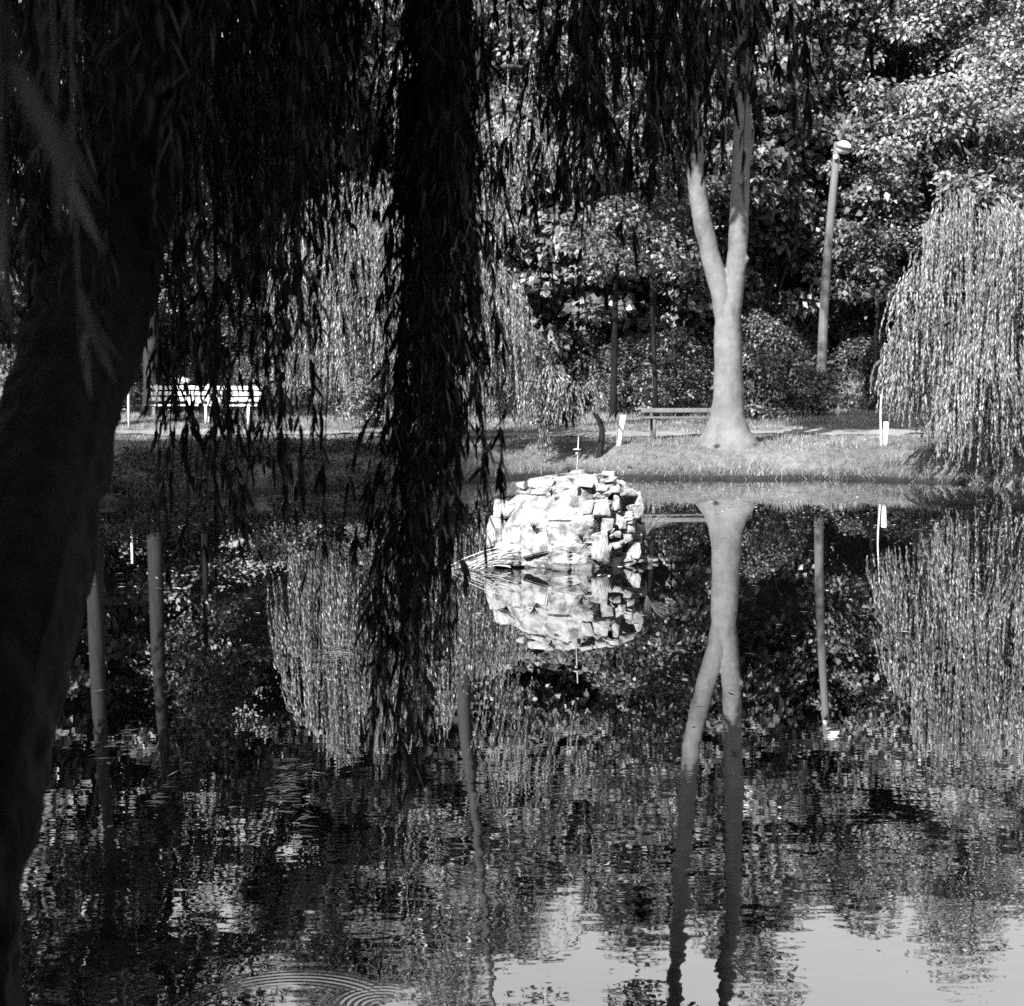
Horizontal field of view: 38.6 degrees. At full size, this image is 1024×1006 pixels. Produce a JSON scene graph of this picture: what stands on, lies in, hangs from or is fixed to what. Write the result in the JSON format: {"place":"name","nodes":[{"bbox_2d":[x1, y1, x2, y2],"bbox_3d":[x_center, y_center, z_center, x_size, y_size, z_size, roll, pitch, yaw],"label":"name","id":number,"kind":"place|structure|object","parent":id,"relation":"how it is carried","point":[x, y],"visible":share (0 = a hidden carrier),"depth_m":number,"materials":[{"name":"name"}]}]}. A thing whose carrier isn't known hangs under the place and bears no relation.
{"place":"outdoors","nodes":[
{"label":"outdoors","id":0,"kind":"place"},
{"bbox_2d":[0,377,1023,504],"bbox_3d":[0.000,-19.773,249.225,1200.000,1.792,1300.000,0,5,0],"label":"ground","id":1,"kind":"structure","parent":0,"point":[811,465],"depth_m":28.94,"materials":[{"name":"grey plant"}]},
{"bbox_2d":[0,120,65,339],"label":"leafy tree","id":2,"kind":"object","parent":1,"relation":"on","point":[2,317],"depth_m":42.07,"materials":[{"name":"black plant"}]},
{"bbox_2d":[0,338,142,410],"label":"bush","id":3,"kind":"object","parent":1,"relation":"on","point":[133,391],"depth_m":42.50,"materials":[{"name":"grey plant"}]},
{"bbox_2d":[58,6,113,123],"bbox_3d":[-10.486,-12.109,34.818,7.786,21.081,8.126,5,7,43],"label":"tall tree","id":4,"kind":"object","parent":1,"relation":"on","point":[84,53],"depth_m":35.12,"materials":[{"name":"black plant"}]},
{"bbox_2d":[0,0,221,349],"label":"leafy tree","id":5,"kind":"object","parent":1,"relation":"on","point":[20,319],"visible":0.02,"depth_m":41.78,"materials":[{"name":"black plant"}]},
{"bbox_2d":[127,393,129,426],"bbox_3d":[-9.154,-2.605,34.906,0.061,1.928,0.060,0,5,0],"label":"thin pole","id":6,"kind":"object","parent":1,"relation":"on","point":[128,403],"visible":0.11,"depth_m":34.91,"materials":[{"name":"paint"}]},
{"bbox_2d":[108,19,225,417],"bbox_3d":[-9.899,-11.986,38.842,7.685,20.172,7.356,5,7,44],"label":"tall tree","id":7,"kind":"object","parent":1,"relation":"on","point":[151,342],"depth_m":39.64,"materials":[{"name":"black plant"}]},
{"bbox_2d":[11,161,338,410],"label":"leafy tree","id":8,"kind":"object","parent":1,"relation":"on","point":[161,300],"visible":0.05,"depth_m":44.05,"materials":[{"name":"black plant"}]},
{"bbox_2d":[144,384,211,423],"bbox_3d":[-8.423,-2.523,37.264,1.750,0.989,0.568,0,5,-3],"label":"park bench","id":9,"kind":"object","parent":1,"relation":"on","point":[154,417],"visible":0.23,"depth_m":37.42,"materials":[{"name":"white paint"}]},
{"bbox_2d":[122,324,234,413],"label":"bush","id":10,"kind":"object","parent":1,"relation":"on","point":[190,367],"visible":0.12,"depth_m":44.23,"materials":[{"name":"grey plant"}]},
{"bbox_2d":[170,114,260,414],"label":"slender tree","id":11,"kind":"object","parent":1,"relation":"on","point":[211,267],"visible":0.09,"depth_m":40.43,"materials":[{"name":"black plant"}]},
{"bbox_2d":[208,385,260,423],"bbox_3d":[-7.210,-2.537,37.563,1.450,0.989,0.568,0,5,3],"label":"park bench","id":12,"kind":"object","parent":1,"relation":"on","point":[245,398],"visible":0.16,"depth_m":37.72,"materials":[{"name":"white paint"}]},
{"bbox_2d":[107,431,404,500],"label":"undergrowth","id":13,"kind":"object","parent":1,"relation":"on","point":[345,444],"visible":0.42,"depth_m":25.51,"materials":[{"name":"black plant"}]},
{"bbox_2d":[224,322,341,416],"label":"bush","id":14,"kind":"object","parent":1,"relation":"on","point":[246,375],"visible":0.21,"depth_m":40.64,"materials":[{"name":"grey plant"}]},
{"bbox_2d":[187,0,505,413],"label":"leafy tree","id":15,"kind":"object","parent":1,"relation":"on","point":[390,32],"visible":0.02,"depth_m":42.77,"materials":[{"name":"black plant"}]},
{"bbox_2d":[327,340,417,427],"bbox_3d":[-3.245,-2.877,35.386,2.374,2.268,1.919,0,5,0],"label":"bush","id":16,"kind":"object","parent":1,"relation":"on","point":[366,407],"visible":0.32,"depth_m":35.09,"materials":[{"name":"grey plant"}]},
{"bbox_2d":[263,161,538,439],"bbox_3d":[-2.306,-3.916,29.682,5.713,6.251,3.759,0,5,0],"label":"weeping willow","id":17,"kind":"object","parent":1,"relation":"on","point":[370,288],"visible":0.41,"depth_m":29.19,"materials":[{"name":"grey plant"}]},
{"bbox_2d":[305,0,579,281],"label":"leafy tree","id":18,"kind":"object","parent":1,"relation":"on","point":[504,38],"visible":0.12,"depth_m":42.73,"materials":[{"name":"grey plant"}]},
{"bbox_2d":[0,0,896,1005],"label":"leaning willow","id":19,"kind":"object","parent":1,"relation":"on","point":[118,178],"visible":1,"depth_m":4.01,"materials":[{"name":"black plant"}]},
{"bbox_2d":[408,316,510,413],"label":"bush","id":20,"kind":"object","parent":1,"relation":"on","point":[487,379],"depth_m":44.54,"materials":[{"name":"grey plant"}]},
{"bbox_2d":[375,0,611,435],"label":"leafy tree","id":21,"kind":"object","parent":1,"relation":"on","point":[499,110],"visible":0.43,"depth_m":32.35,"materials":[{"name":"grey plant"}]},
{"bbox_2d":[0,3,1023,407],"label":"woodland","id":22,"kind":"object","parent":1,"relation":"on","point":[4,359],"visible":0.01,"depth_m":57.74,"materials":[{"name":"black plant"}]},
{"bbox_2d":[468,332,572,417],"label":"bush","id":23,"kind":"object","parent":1,"relation":"on","point":[543,354],"visible":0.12,"depth_m":41.67,"materials":[{"name":"grey plant"}]},
{"bbox_2d":[519,360,611,458],"bbox_3d":[1.066,-1.841,29.669,1.681,2.117,1.331,-2,6,-26],"label":"young weeping willow","id":24,"kind":"object","parent":1,"relation":"on","point":[551,395],"visible":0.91,"depth_m":29.41,"materials":[{"name":"grey plant"}]},
{"bbox_2d":[116,428,1019,437],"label":"path","id":25,"kind":"structure","parent":1,"relation":"on","point":[591,434],"depth_m":33.70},
{"bbox_2d":[561,458,575,471],"bbox_3d":[1.115,-0.764,29.349,0.486,0.339,0.511,1,5,16],"label":"grass tussock","id":26,"kind":"object","parent":1,"relation":"on","point":[571,464],"depth_m":29.32,"materials":[{"name":"grey plant"}]},
{"bbox_2d":[523,326,623,411],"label":"bush","id":27,"kind":"object","parent":1,"relation":"on","point":[588,356],"visible":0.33,"depth_m":45.35,"materials":[{"name":"grey plant"}]},
{"bbox_2d":[468,0,728,407],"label":"leafy tree","id":28,"kind":"object","parent":1,"relation":"on","point":[546,298],"visible":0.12,"depth_m":44.04,"materials":[{"name":"grey plant"}]},
{"bbox_2d":[544,58,690,419],"bbox_3d":[2.939,-6.967,40.136,4.162,9.753,4.246,0,5,0],"label":"slender tree","id":29,"kind":"object","parent":1,"relation":"on","point":[574,249],"visible":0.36,"depth_m":39.97,"materials":[{"name":"grey plant"}]},
{"bbox_2d":[616,415,626,446],"bbox_3d":[2.244,-1.418,30.191,0.235,0.789,0.124,0,5,0],"label":"short post","id":30,"kind":"object","parent":1,"relation":"on","point":[621,426],"visible":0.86,"depth_m":30.14,"materials":[{"name":"white paint"}]},
{"bbox_2d":[584,338,661,414],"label":"bush","id":31,"kind":"object","parent":1,"relation":"on","point":[628,356],"visible":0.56,"depth_m":43.58,"materials":[{"name":"grey plant"}]},
{"bbox_2d":[623,463,637,469],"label":"grass tussock","id":32,"kind":"object","parent":1,"relation":"on","point":[628,467],"depth_m":28.93,"materials":[{"name":"grey plant"}]},
{"bbox_2d":[572,43,716,421],"bbox_3d":[3.668,-6.858,38.795,4.051,9.866,3.823,2,5,24],"label":"slender tree","id":33,"kind":"object","parent":1,"relation":"on","point":[673,264],"visible":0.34,"depth_m":38.50,"materials":[{"name":"grey plant"}]},
{"bbox_2d":[482,0,823,410],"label":"leafy tree","id":34,"kind":"object","parent":1,"relation":"on","point":[683,302],"visible":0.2,"depth_m":45.09,"materials":[{"name":"black plant"}]},
{"bbox_2d":[587,75,731,416],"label":"slender tree","id":35,"kind":"object","parent":1,"relation":"on","point":[688,223],"visible":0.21,"depth_m":40.99,"materials":[{"name":"black plant"}]},
{"bbox_2d":[628,325,713,415],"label":"bush","id":36,"kind":"object","parent":1,"relation":"on","point":[675,362],"visible":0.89,"depth_m":41.59,"materials":[{"name":"grey plant"}]},
{"bbox_2d":[642,407,710,438],"bbox_3d":[3.786,-1.772,32.310,1.800,0.693,0.567,0,5,-2],"label":"park bench","id":37,"kind":"object","parent":1,"relation":"on","point":[651,411],"visible":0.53,"depth_m":32.44,"materials":[{"name":"grey wood"}]},
{"bbox_2d":[685,387,713,425],"bbox_3d":[5.075,-2.393,37.381,1.211,1.194,0.966,-3,6,-35],"label":"bush","id":38,"kind":"object","parent":1,"relation":"on","point":[709,401],"visible":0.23,"depth_m":37.37,"materials":[{"name":"grey plant"}]},
{"bbox_2d":[681,0,760,452],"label":"forked tree","id":39,"kind":"object","parent":1,"relation":"on","point":[727,427],"visible":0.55,"depth_m":29.54,"materials":[{"name":"grey plant"}]},
{"bbox_2d":[742,342,798,420],"bbox_3d":[6.590,-3.245,39.370,2.252,2.162,1.933,0,5,0],"label":"bush","id":40,"kind":"object","parent":1,"relation":"on","point":[755,361],"visible":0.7,"depth_m":39.17,"materials":[{"name":"grey plant"}]},
{"bbox_2d":[741,308,821,417],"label":"bush","id":41,"kind":"object","parent":1,"relation":"on","point":[768,330],"visible":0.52,"depth_m":40.58,"materials":[{"name":"grey plant"}]},
{"bbox_2d":[659,0,923,386],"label":"leafy tree","id":42,"kind":"object","parent":1,"relation":"on","point":[809,258],"visible":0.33,"depth_m":46.64,"materials":[{"name":"grey plant"}]},
{"bbox_2d":[781,364,845,415],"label":"bush","id":43,"kind":"object","parent":1,"relation":"on","point":[822,401],"visible":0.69,"depth_m":41.73,"materials":[{"name":"grey plant"}]},
{"bbox_2d":[815,141,851,414],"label":"lamp post","id":44,"kind":"object","parent":1,"relation":"on","point":[842,147],"visible":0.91,"depth_m":42.45,"materials":[{"name":"grey metal"}]},
{"bbox_2d":[827,334,909,411],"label":"bush","id":45,"kind":"object","parent":1,"relation":"on","point":[863,352],"visible":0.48,"depth_m":46.60,"materials":[{"name":"grey plant"}]},
{"bbox_2d":[811,127,927,412],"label":"slender tree","id":46,"kind":"object","parent":1,"relation":"on","point":[882,244],"visible":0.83,"depth_m":45.06,"materials":[{"name":"grey plant"}]},
{"bbox_2d":[869,343,888,445],"bbox_3d":[7.380,-2.092,29.216,0.511,2.195,0.156,0,5,0],"label":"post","id":47,"kind":"object","parent":1,"relation":"on","point":[872,371],"visible":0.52,"depth_m":29.22,"materials":[{"name":"metal"}]},
{"bbox_2d":[883,422,888,445],"bbox_3d":[7.510,-1.312,29.398,0.119,0.637,0.110,0,5,0],"label":"short post","id":48,"kind":"object","parent":1,"relation":"on","point":[885,431],"visible":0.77,"depth_m":29.35,"materials":[{"name":"white paint"}]},
{"bbox_2d":[760,0,1013,408],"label":"leafy tree","id":49,"kind":"object","parent":1,"relation":"on","point":[907,68],"visible":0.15,"depth_m":48.98,"materials":[{"name":"grey plant"}]},
{"bbox_2d":[816,0,1023,405],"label":"leafy tree","id":50,"kind":"object","parent":1,"relation":"on","point":[947,92],"visible":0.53,"depth_m":44.54,"materials":[{"name":"grey plant"}]},
{"bbox_2d":[880,330,988,411],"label":"bush","id":51,"kind":"object","parent":1,"relation":"on","point":[913,379],"visible":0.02,"depth_m":44.47,"materials":[{"name":"grey plant"}]},
{"bbox_2d":[871,186,1023,477],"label":"weeping willow","id":52,"kind":"object","parent":1,"relation":"on","point":[959,368],"visible":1,"depth_m":26.00,"materials":[{"name":"grey plant"}]},
{"bbox_2d":[967,454,1004,484],"bbox_3d":[8.797,-0.617,27.148,0.177,0.684,1.477,5,7,43],"label":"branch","id":53,"kind":"object","parent":1,"relation":"on","point":[991,471],"visible":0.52,"depth_m":27.18,"materials":[{"name":"grey plant"}]},
{"bbox_2d":[957,0,1023,235],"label":"leafy tree","id":54,"kind":"object","parent":1,"relation":"on","point":[1010,118],"visible":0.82,"depth_m":41.92,"materials":[{"name":"grey plant"}]},
{"bbox_2d":[986,453,1015,485],"bbox_3d":[8.963,-0.585,26.915,0.174,0.663,1.422,4,6,36],"label":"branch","id":55,"kind":"object","parent":1,"relation":"on","point":[1001,471],"visible":0.58,"depth_m":27.00,"materials":[{"name":"grey plant"}]},
{"bbox_2d":[1005,457,1022,486],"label":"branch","id":56,"kind":"object","parent":1,"relation":"on","point":[1017,466],"visible":0.71,"depth_m":26.88,"materials":[{"name":"grey plant"}]},
{"bbox_2d":[0,0,1023,376],"label":"sky","id":57,"kind":"structure","parent":0,"point":[865,317],"materials":[{"name":"white"}]},
{"bbox_2d":[20,477,1023,1005],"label":"pond water","id":58,"kind":"structure","parent":0,"point":[190,889],"depth_m":7.41,"materials":[{"name":"black liquid"}]},
{"bbox_2d":[452,546,518,569],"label":"dry reeds","id":59,"kind":"object","parent":58,"relation":"in","point":[493,563],"visible":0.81,"depth_m":15.05,"materials":[{"name":"plant"}]},
{"bbox_2d":[61,478,1023,979],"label":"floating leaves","id":60,"kind":"object","parent":58,"relation":"on","point":[289,786],"visible":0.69,"depth_m":7.37,"materials":[{"name":"grey plant"}]},
{"bbox_2d":[476,437,658,571],"bbox_3d":[0.548,0.060,15.758,1.854,1.549,1.615,-3,6,-32],"label":"rock fountain","id":61,"kind":"object","parent":58,"relation":"in","point":[605,513],"visible":0.94,"depth_m":15.25,"materials":[{"name":"stone"}]},
{"bbox_2d":[530,520,542,530],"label":"weed tuft","id":62,"kind":"object","parent":61,"relation":"on","point":[533,526],"visible":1,"depth_m":15.08,"materials":[{"name":"grey plant"}]},
{"bbox_2d":[542,457,573,476],"bbox_3d":[0.480,-0.388,15.626,0.375,0.214,0.433,0,5,0],"label":"weed tuft","id":63,"kind":"object","parent":61,"relation":"on","point":[557,470],"visible":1,"depth_m":15.63,"materials":[{"name":"grey plant"}]},
{"bbox_2d":[640,512,675,534],"bbox_3d":[1.527,0.170,15.470,0.509,0.329,0.469,3,6,33],"label":"weed tuft","id":64,"kind":"object","parent":61,"relation":"on","point":[651,527],"visible":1,"depth_m":15.42,"materials":[{"name":"grey plant"}]}
]}

